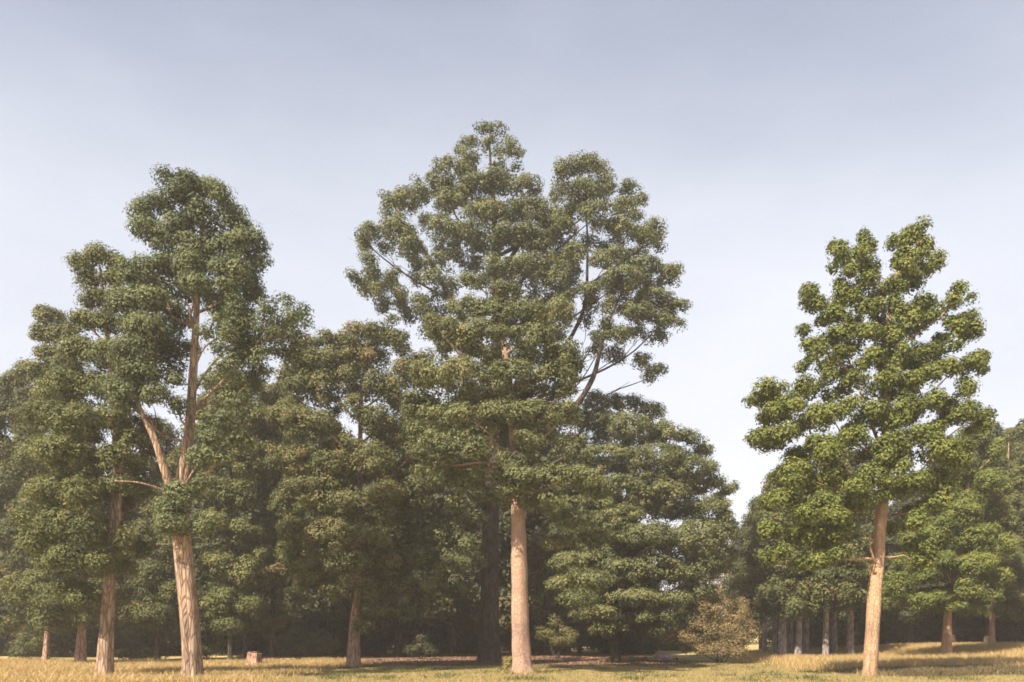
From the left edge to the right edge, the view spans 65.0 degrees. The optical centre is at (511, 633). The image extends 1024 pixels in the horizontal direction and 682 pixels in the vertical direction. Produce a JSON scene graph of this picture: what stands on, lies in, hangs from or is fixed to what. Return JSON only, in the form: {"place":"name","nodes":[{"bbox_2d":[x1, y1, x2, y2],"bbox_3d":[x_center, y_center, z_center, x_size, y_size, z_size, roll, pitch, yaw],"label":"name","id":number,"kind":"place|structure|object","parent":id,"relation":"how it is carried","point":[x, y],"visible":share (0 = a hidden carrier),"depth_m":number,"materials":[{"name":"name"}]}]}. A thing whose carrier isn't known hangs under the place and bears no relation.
{"place":"outdoors","nodes":[
{"label":"outdoors","id":0,"kind":"place"},
{"bbox_2d":[0,656,373,681],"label":"dry grass","id":1,"kind":"structure","parent":0,"point":[27,667],"depth_m":31.94,"materials":[{"name":"plant"}]},
{"bbox_2d":[0,636,1010,681],"bbox_3d":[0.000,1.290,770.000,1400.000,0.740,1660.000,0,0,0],"label":"ground","id":2,"kind":"structure","parent":0,"point":[680,655],"depth_m":56.66,"materials":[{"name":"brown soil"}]},
{"bbox_2d":[0,632,15,647],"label":"wood tree","id":3,"kind":"object","parent":2,"relation":"on","point":[3,641],"visible":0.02,"depth_m":58.52,"materials":[{"name":"green plant"}]},
{"bbox_2d":[0,444,16,654],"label":"tree","id":4,"kind":"object","parent":2,"relation":"on","point":[2,649],"depth_m":59.52,"materials":[{"name":"green plant"}]},
{"bbox_2d":[0,459,48,655],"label":"tree","id":5,"kind":"object","parent":2,"relation":"on","point":[2,518],"visible":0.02,"depth_m":55.76,"materials":[{"name":"green plant"}]},
{"bbox_2d":[0,357,49,659],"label":"bushy tree","id":6,"kind":"object","parent":2,"relation":"on","point":[10,384],"visible":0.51,"depth_m":43.58,"materials":[{"name":"green plant"}]},
{"bbox_2d":[4,625,52,658],"bbox_3d":[-30.021,0.501,50.124,2.706,2.412,2.976,0,0,0],"label":"bush","id":7,"kind":"object","parent":2,"relation":"on","point":[26,647],"visible":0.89,"depth_m":49.57,"materials":[{"name":"green plant"}]},
{"bbox_2d":[5,642,58,654],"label":"wood tree","id":8,"kind":"object","parent":2,"relation":"on","point":[52,651],"depth_m":61.44,"materials":[{"name":"green plant"}]},
{"bbox_2d":[0,471,122,656],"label":"tree","id":9,"kind":"object","parent":2,"relation":"on","point":[64,639],"visible":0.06,"depth_m":55.98,"materials":[{"name":"green plant"}]},
{"bbox_2d":[0,303,134,662],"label":"bushy tree","id":10,"kind":"object","parent":2,"relation":"on","point":[52,614],"visible":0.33,"depth_m":39.41,"materials":[{"name":"green plant"}]},
{"bbox_2d":[3,240,168,675],"bbox_3d":[-15.521,-6.325,29.535,4.993,16.177,4.534,0,0,0],"label":"leaning tree","id":11,"kind":"object","parent":2,"relation":"on","point":[78,423],"visible":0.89,"depth_m":28.88,"materials":[{"name":"green plant"}]},
{"bbox_2d":[50,633,146,655],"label":"wood tree","id":12,"kind":"object","parent":2,"relation":"on","point":[91,651],"visible":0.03,"depth_m":59.63,"materials":[{"name":"green plant"}]},
{"bbox_2d":[118,495,151,654],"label":"tree","id":13,"kind":"object","parent":2,"relation":"on","point":[135,560],"depth_m":58.79,"materials":[{"name":"green plant"}]},
{"bbox_2d":[114,647,169,659],"bbox_3d":[-23.142,1.366,50.014,3.025,1.170,2.588,0,0,-38],"label":"bush","id":14,"kind":"object","parent":2,"relation":"on","point":[126,653],"visible":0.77,"depth_m":49.61,"materials":[{"name":"green plant"}]},
{"bbox_2d":[105,476,181,649],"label":"tree","id":15,"kind":"object","parent":2,"relation":"on","point":[126,630],"visible":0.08,"depth_m":57.67,"materials":[{"name":"green plant"}]},
{"bbox_2d":[97,417,211,659],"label":"shady tree","id":16,"kind":"object","parent":2,"relation":"on","point":[144,610],"visible":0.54,"depth_m":47.34,"materials":[{"name":"green plant"}]},
{"bbox_2d":[140,633,242,655],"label":"wood tree","id":17,"kind":"object","parent":2,"relation":"on","point":[177,651],"visible":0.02,"depth_m":60.46,"materials":[{"name":"green plant"}]},
{"bbox_2d":[152,388,240,655],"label":"tree","id":18,"kind":"object","parent":2,"relation":"on","point":[180,443],"depth_m":56.51,"materials":[{"name":"green plant"}]},
{"bbox_2d":[96,162,314,676],"bbox_3d":[-10.543,-7.238,28.055,7.453,18.012,4.069,0,0,0],"label":"forked tree","id":19,"kind":"object","parent":2,"relation":"on","point":[233,317],"visible":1,"depth_m":27.42,"materials":[{"name":"green plant"}]},
{"bbox_2d":[200,629,227,658],"bbox_3d":[-19.058,0.691,49.893,2.628,2.076,2.844,0,0,27],"label":"bush","id":20,"kind":"object","parent":2,"relation":"on","point":[208,649],"visible":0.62,"depth_m":49.68,"materials":[{"name":"green plant"}]},
{"bbox_2d":[199,609,269,654],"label":"tree","id":21,"kind":"object","parent":2,"relation":"on","point":[204,624],"visible":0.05,"depth_m":58.28,"materials":[{"name":"green plant"}]},
{"bbox_2d":[194,368,276,660],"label":"shady tree","id":22,"kind":"object","parent":2,"relation":"on","point":[225,489],"visible":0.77,"depth_m":44.64,"materials":[{"name":"green plant"}]},
{"bbox_2d":[189,391,294,656],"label":"tree","id":23,"kind":"object","parent":2,"relation":"on","point":[208,546],"visible":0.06,"depth_m":53.11,"materials":[{"name":"green plant"}]},
{"bbox_2d":[246,652,262,664],"bbox_3d":[-12.653,1.283,39.467,1.272,0.845,1.280,0,0,-16],"label":"tree stump","id":24,"kind":"object","parent":2,"relation":"on","point":[254,658],"visible":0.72,"depth_m":39.21,"materials":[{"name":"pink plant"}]},
{"bbox_2d":[225,392,309,655],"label":"tree","id":25,"kind":"object","parent":2,"relation":"on","point":[279,630],"depth_m":57.77,"materials":[{"name":"green plant"}]},
{"bbox_2d":[227,622,326,654],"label":"wood tree","id":26,"kind":"object","parent":2,"relation":"on","point":[263,650],"visible":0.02,"depth_m":59.37,"materials":[{"name":"green plant"}]},
{"bbox_2d":[246,381,312,658],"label":"shady tree","id":27,"kind":"object","parent":2,"relation":"on","point":[275,618],"visible":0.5,"depth_m":46.46,"materials":[{"name":"green plant"}]},
{"bbox_2d":[263,624,322,658],"bbox_3d":[-13.493,0.549,50.067,3.871,2.323,3.695,0,0,0],"label":"bush","id":28,"kind":"object","parent":2,"relation":"on","point":[300,649],"visible":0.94,"depth_m":49.43,"materials":[{"name":"green plant"}]},
{"bbox_2d":[236,430,354,657],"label":"tree","id":29,"kind":"object","parent":2,"relation":"on","point":[323,608],"visible":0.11,"depth_m":52.72,"materials":[{"name":"green plant"}]},
{"bbox_2d":[301,627,342,658],"bbox_3d":[-11.901,0.659,49.997,2.541,2.199,2.589,0,0,0],"label":"bush","id":30,"kind":"object","parent":2,"relation":"on","point":[327,647],"visible":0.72,"depth_m":49.62,"materials":[{"name":"green plant"}]},
{"bbox_2d":[296,410,356,645],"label":"tree","id":31,"kind":"object","parent":2,"relation":"on","point":[323,623],"depth_m":57.91,"materials":[{"name":"green plant"}]},
{"bbox_2d":[329,447,350,654],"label":"tree","id":32,"kind":"object","parent":2,"relation":"on","point":[332,629],"depth_m":61.44,"materials":[{"name":"brown plant"}]},
{"bbox_2d":[259,312,437,666],"bbox_3d":[-7.627,-6.599,38.131,8.436,16.762,6.386,0,0,0],"label":"stubby tree","id":33,"kind":"object","parent":2,"relation":"on","point":[306,376],"visible":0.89,"depth_m":36.70,"materials":[{"name":"green plant"}]},
{"bbox_2d":[326,619,387,653],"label":"wood tree","id":34,"kind":"object","parent":2,"relation":"on","point":[341,634],"visible":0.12,"depth_m":65.60,"materials":[{"name":"green plant"}]},
{"bbox_2d":[345,619,410,654],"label":"wood tree","id":35,"kind":"object","parent":2,"relation":"on","point":[383,651],"depth_m":62.44,"materials":[{"name":"green plant"}]},
{"bbox_2d":[360,619,432,653],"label":"wood tree","id":36,"kind":"object","parent":2,"relation":"on","point":[377,641],"visible":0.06,"depth_m":61.85,"materials":[{"name":"green plant"}]},
{"bbox_2d":[343,420,457,656],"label":"tree","id":37,"kind":"object","parent":2,"relation":"on","point":[380,622],"visible":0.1,"depth_m":53.92,"materials":[{"name":"green plant"}]},
{"bbox_2d":[404,633,437,658],"bbox_3d":[-5.635,0.791,50.003,2.190,1.720,1.760,0,0,0],"label":"bush","id":38,"kind":"object","parent":2,"relation":"on","point":[427,648],"visible":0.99,"depth_m":49.83,"materials":[{"name":"green plant"}]},
{"bbox_2d":[394,409,447,655],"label":"tree","id":39,"kind":"object","parent":2,"relation":"on","point":[425,629],"depth_m":59.88,"materials":[{"name":"green plant"}]},
{"bbox_2d":[394,620,472,654],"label":"wood tree","id":40,"kind":"object","parent":2,"relation":"on","point":[438,640],"visible":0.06,"depth_m":62.47,"materials":[{"name":"green plant"}]},
{"bbox_2d":[404,395,511,655],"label":"tree","id":41,"kind":"object","parent":2,"relation":"on","point":[473,580],"visible":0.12,"depth_m":54.36,"materials":[{"name":"green plant"}]},
{"bbox_2d":[457,381,488,653],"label":"tree","id":42,"kind":"object","parent":2,"relation":"on","point":[474,650],"visible":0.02,"depth_m":61.66,"materials":[{"name":"green plant"}]},
{"bbox_2d":[441,614,536,648],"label":"wood tree","id":43,"kind":"object","parent":2,"relation":"on","point":[463,636],"visible":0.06,"depth_m":59.22,"materials":[{"name":"green plant"}]},
{"bbox_2d":[1,644,993,678],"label":"grass tufts","id":44,"kind":"object","parent":2,"relation":"on","point":[857,672],"visible":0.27,"depth_m":37.96,"materials":[{"name":"green plant"}]},
{"bbox_2d":[15,661,992,681],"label":"weeds","id":45,"kind":"object","parent":2,"relation":"on","point":[806,677],"visible":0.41,"depth_m":30.42,"materials":[{"name":"green plant"}]},
{"bbox_2d":[396,271,615,673],"bbox_3d":[-0.253,-6.192,31.244,8.491,15.875,5.939,0,0,0],"label":"layered tree","id":46,"kind":"object","parent":2,"relation":"on","point":[507,411],"visible":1,"depth_m":30.25,"materials":[{"name":"green plant"}]},
{"bbox_2d":[298,652,714,668],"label":"leaf litter","id":47,"kind":"object","parent":2,"relation":"on","point":[378,659],"visible":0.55,"depth_m":48.21,"materials":[{"name":"brown plant"}]},
{"bbox_2d":[501,656,511,670],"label":"weed clump","id":48,"kind":"object","parent":2,"relation":"on","point":[506,664],"visible":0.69,"depth_m":32.50,"materials":[{"name":"green plant"}]},
{"bbox_2d":[456,400,576,654],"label":"tree","id":49,"kind":"object","parent":2,"relation":"on","point":[538,571],"visible":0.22,"depth_m":54.88,"materials":[{"name":"green plant"}]},
{"bbox_2d":[343,119,692,664],"bbox_3d":[0.343,-12.862,41.493,18.462,29.270,9.314,0,0,0],"label":"tree","id":50,"kind":"object","parent":2,"relation":"on","point":[529,237],"visible":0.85,"depth_m":41.65,"materials":[{"name":"green plant"}]},
{"bbox_2d":[504,614,589,654],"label":"wood tree","id":51,"kind":"object","parent":2,"relation":"on","point":[539,646],"visible":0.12,"depth_m":59.68,"materials":[{"name":"green plant"}]},
{"bbox_2d":[505,401,604,590],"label":"tree","id":52,"kind":"object","parent":2,"relation":"on","point":[558,427],"visible":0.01,"depth_m":59.17,"materials":[{"name":"green plant"}]},
{"bbox_2d":[386,597,724,651],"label":"undergrowth","id":53,"kind":"object","parent":2,"relation":"on","point":[668,646],"visible":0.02,"depth_m":75.86,"materials":[{"name":"green plant"}]},
{"bbox_2d":[534,614,579,658],"bbox_3d":[2.866,0.182,51.923,3.027,3.034,2.745,0,0,0],"label":"yellow bush","id":54,"kind":"object","parent":2,"relation":"on","point":[562,638],"visible":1,"depth_m":51.75,"materials":[{"name":"green plant"}]},
{"bbox_2d":[505,431,616,654],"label":"tree","id":55,"kind":"object","parent":2,"relation":"on","point":[565,610],"visible":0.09,"depth_m":56.96,"materials":[{"name":"green plant"}]},
{"bbox_2d":[577,638,588,652],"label":"wood tree","id":56,"kind":"object","parent":2,"relation":"on","point":[579,650],"visible":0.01,"depth_m":69.52,"materials":[{"name":"green plant"}]},
{"bbox_2d":[584,581,667,654],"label":"tree","id":57,"kind":"object","parent":2,"relation":"on","point":[632,643],"visible":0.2,"depth_m":63.86,"materials":[{"name":"green plant"}]},
{"bbox_2d":[605,488,651,653],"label":"tree","id":58,"kind":"object","parent":2,"relation":"on","point":[621,495],"depth_m":63.95,"materials":[{"name":"green plant"}]},
{"bbox_2d":[543,388,741,662],"bbox_3d":[7.215,-5.976,44.680,11.067,15.499,9.634,0,0,0],"label":"spreading tree","id":59,"kind":"object","parent":2,"relation":"on","point":[665,484],"visible":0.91,"depth_m":42.49,"materials":[{"name":"green plant"}]},
{"bbox_2d":[661,592,761,662],"bbox_3d":[10.603,-0.340,43.436,5.256,3.975,5.214,0,0,0],"label":"tan bush","id":60,"kind":"object","parent":2,"relation":"on","point":[727,635],"visible":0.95,"depth_m":42.18,"materials":[{"name":"beige plant"}]},
{"bbox_2d":[704,570,758,643],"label":"hazy bush","id":61,"kind":"object","parent":2,"relation":"on","point":[717,581],"visible":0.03,"depth_m":94.24,"materials":[{"name":"green plant"}]},
{"bbox_2d":[719,512,762,650],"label":"tree","id":62,"kind":"object","parent":2,"relation":"on","point":[738,544],"visible":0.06,"depth_m":69.24,"materials":[{"name":"green plant"}]},
{"bbox_2d":[725,485,767,651],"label":"grove tree","id":63,"kind":"object","parent":2,"relation":"on","point":[736,580],"visible":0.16,"depth_m":57.99,"materials":[{"name":"green plant"}]},
{"bbox_2d":[739,551,778,648],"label":"tree","id":64,"kind":"object","parent":2,"relation":"on","point":[756,616],"depth_m":66.38,"materials":[{"name":"green plant"}]},
{"bbox_2d":[740,482,778,653],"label":"grove tree","id":65,"kind":"object","parent":2,"relation":"on","point":[747,581],"visible":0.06,"depth_m":53.98,"materials":[{"name":"green plant"}]},
{"bbox_2d":[742,460,815,656],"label":"grove tree","id":66,"kind":"object","parent":2,"relation":"on","point":[776,593],"visible":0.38,"depth_m":49.21,"materials":[{"name":"green plant"}]},
{"bbox_2d":[749,541,814,653],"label":"grove tree","id":67,"kind":"object","parent":2,"relation":"on","point":[790,648],"visible":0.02,"depth_m":53.84,"materials":[{"name":"grey plant"}]},
{"bbox_2d":[753,610,829,645],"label":"tree","id":68,"kind":"object","parent":2,"relation":"on","point":[769,625],"visible":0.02,"depth_m":63.30,"materials":[{"name":"green plant"}]},
{"bbox_2d":[755,456,838,654],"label":"grove tree","id":69,"kind":"object","parent":2,"relation":"on","point":[797,608],"visible":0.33,"depth_m":48.69,"materials":[{"name":"green plant"}]},
{"bbox_2d":[781,463,848,655],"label":"grove tree","id":70,"kind":"object","parent":2,"relation":"on","point":[805,646],"visible":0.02,"depth_m":51.82,"materials":[{"name":"grey plant"}]},
{"bbox_2d":[771,605,866,649],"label":"tree","id":71,"kind":"object","parent":2,"relation":"on","point":[816,635],"visible":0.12,"depth_m":61.20,"materials":[{"name":"green plant"}]},
{"bbox_2d":[801,456,867,656],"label":"grove tree","id":72,"kind":"object","parent":2,"relation":"on","point":[846,591],"visible":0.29,"depth_m":48.68,"materials":[{"name":"green plant"}]},
{"bbox_2d":[818,466,867,652],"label":"grove tree","id":73,"kind":"object","parent":2,"relation":"on","point":[833,636],"visible":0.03,"depth_m":54.81,"materials":[{"name":"grey plant"}]},
{"bbox_2d":[755,632,939,648],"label":"undergrowth","id":74,"kind":"object","parent":2,"relation":"on","point":[769,646],"depth_m":74.78,"materials":[{"name":"plant"}]},
{"bbox_2d":[825,450,886,654],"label":"grove tree","id":75,"kind":"object","parent":2,"relation":"on","point":[863,536],"visible":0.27,"depth_m":50.61,"materials":[{"name":"green plant"}]},
{"bbox_2d":[741,215,998,675],"bbox_3d":[13.408,-6.914,29.995,9.366,17.422,3.930,0,0,0],"label":"oak tree","id":76,"kind":"object","parent":2,"relation":"on","point":[889,452],"visible":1,"depth_m":29.46,"materials":[{"name":"green plant"}]},
{"bbox_2d":[716,641,1023,672],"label":"dry grass","id":77,"kind":"structure","parent":2,"relation":"on","point":[968,653],"depth_m":44.04,"materials":[{"name":"plant"}]},
{"bbox_2d":[855,485,901,645],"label":"tree","id":78,"kind":"object","parent":2,"relation":"on","point":[891,545],"visible":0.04,"depth_m":62.89,"materials":[{"name":"green plant"}]},
{"bbox_2d":[854,617,907,644],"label":"wood tree","id":79,"kind":"object","parent":2,"relation":"on","point":[885,628],"visible":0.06,"depth_m":66.63,"materials":[{"name":"green plant"}]},
{"bbox_2d":[864,620,937,644],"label":"wood tree","id":80,"kind":"object","parent":2,"relation":"on","point":[922,636],"visible":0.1,"depth_m":66.83,"materials":[{"name":"green plant"}]},
{"bbox_2d":[881,487,943,643],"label":"tree","id":81,"kind":"object","parent":2,"relation":"on","point":[911,616],"visible":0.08,"depth_m":64.51,"materials":[{"name":"green plant"}]},
{"bbox_2d":[829,663,1023,677],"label":"heath growth","id":82,"kind":"object","parent":2,"relation":"on","point":[946,671],"visible":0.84,"depth_m":30.79,"materials":[{"name":"plant"}]},
{"bbox_2d":[900,435,987,642],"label":"tree","id":83,"kind":"object","parent":2,"relation":"on","point":[931,467],"visible":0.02,"depth_m":60.84,"materials":[{"name":"green plant"}]},
{"bbox_2d":[867,427,1021,657],"bbox_3d":[24.627,-5.174,45.954,8.005,13.528,6.236,0,0,0],"label":"woodside tree","id":84,"kind":"object","parent":2,"relation":"on","point":[957,529],"visible":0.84,"depth_m":44.58,"materials":[{"name":"green plant"}]},
{"bbox_2d":[920,612,1023,642],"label":"wood tree","id":85,"kind":"object","parent":2,"relation":"on","point":[970,629],"visible":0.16,"depth_m":62.94,"materials":[{"name":"green plant"}]},
{"bbox_2d":[944,421,1022,641],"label":"tree","id":86,"kind":"object","parent":2,"relation":"on","point":[995,431],"visible":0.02,"depth_m":59.04,"materials":[{"name":"green plant"}]},
{"bbox_2d":[966,611,1023,641],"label":"tree","id":87,"kind":"object","parent":2,"relation":"on","point":[1009,639],"depth_m":61.84,"materials":[{"name":"green plant"}]},
{"bbox_2d":[974,424,1023,644],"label":"woodside tree","id":88,"kind":"object","parent":2,"relation":"on","point":[1013,460],"visible":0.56,"depth_m":51.53,"materials":[{"name":"green plant"}]},
{"bbox_2d":[1005,418,1023,612],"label":"tree","id":89,"kind":"object","parent":2,"relation":"on","point":[1019,424],"visible":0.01,"depth_m":58.82,"materials":[{"name":"green plant"}]},
{"bbox_2d":[0,0,1023,614],"label":"sky","id":90,"kind":"structure","parent":0,"point":[763,133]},
{"bbox_2d":[135,661,1023,681],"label":"lawn grass","id":91,"kind":"structure","parent":0,"point":[584,673],"depth_m":29.98,"materials":[{"name":"plant"}]}
]}

